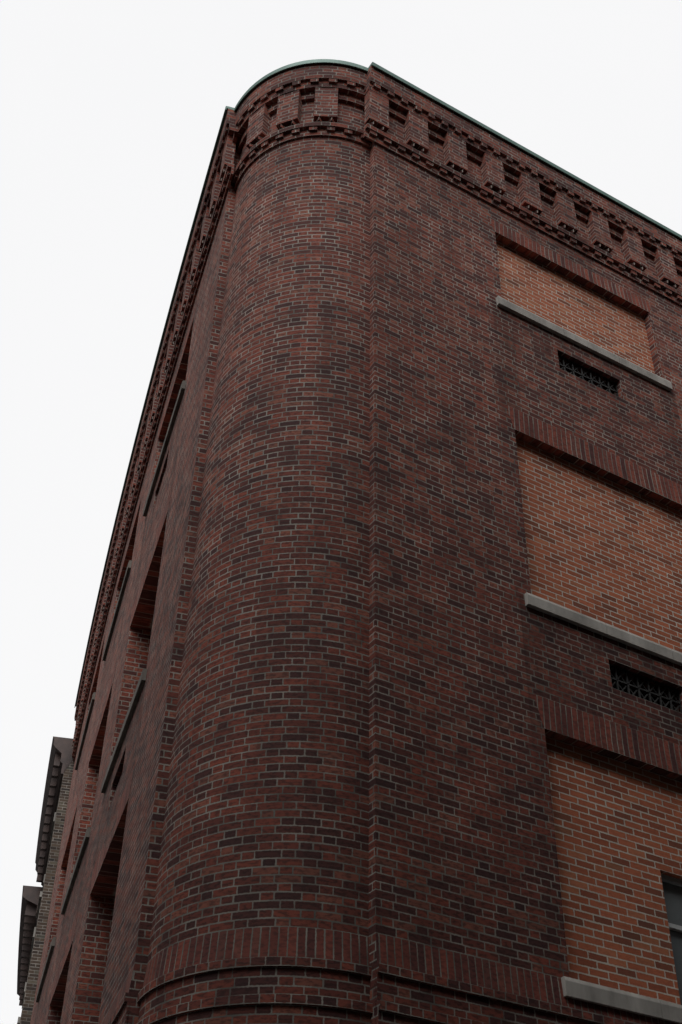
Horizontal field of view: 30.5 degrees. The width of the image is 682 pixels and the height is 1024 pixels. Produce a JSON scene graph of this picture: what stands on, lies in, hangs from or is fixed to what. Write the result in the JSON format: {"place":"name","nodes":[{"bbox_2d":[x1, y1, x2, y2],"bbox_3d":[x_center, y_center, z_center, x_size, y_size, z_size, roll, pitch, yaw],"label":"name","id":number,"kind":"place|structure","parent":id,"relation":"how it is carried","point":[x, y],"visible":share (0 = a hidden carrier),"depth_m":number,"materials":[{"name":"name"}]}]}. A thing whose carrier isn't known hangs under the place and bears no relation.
{"place":"outdoors","nodes":[
{"label":"outdoors","id":0,"kind":"place"},
{"bbox_2d":[0,0,681,1023],"label":"sky","id":1,"kind":"structure","parent":0,"point":[112,111],"materials":[{"name":"white"}]},
{"label":"ground","id":2,"kind":"structure","parent":0,"visible":0},
{"bbox_2d":[17,885,41,1005],"bbox_3d":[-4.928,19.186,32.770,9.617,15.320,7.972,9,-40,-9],"label":"neighbour house","id":3,"kind":"structure","parent":2,"relation":"on","point":[29,906],"depth_m":34.89,"materials":[{"name":"brick"}]},
{"bbox_2d":[17,736,73,1023],"bbox_3d":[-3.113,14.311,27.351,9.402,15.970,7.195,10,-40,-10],"label":"neighbour house","id":4,"kind":"structure","parent":2,"relation":"on","point":[57,787],"depth_m":28.27,"materials":[{"name":"brick"}]},
{"bbox_2d":[30,59,681,1023],"bbox_3d":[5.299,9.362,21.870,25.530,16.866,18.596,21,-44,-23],"label":"brick building","id":5,"kind":"structure","parent":2,"relation":"on","point":[378,709],"depth_m":12.47,"materials":[{"name":"red brick"},{"name":"stone"},{"name":"glass"}]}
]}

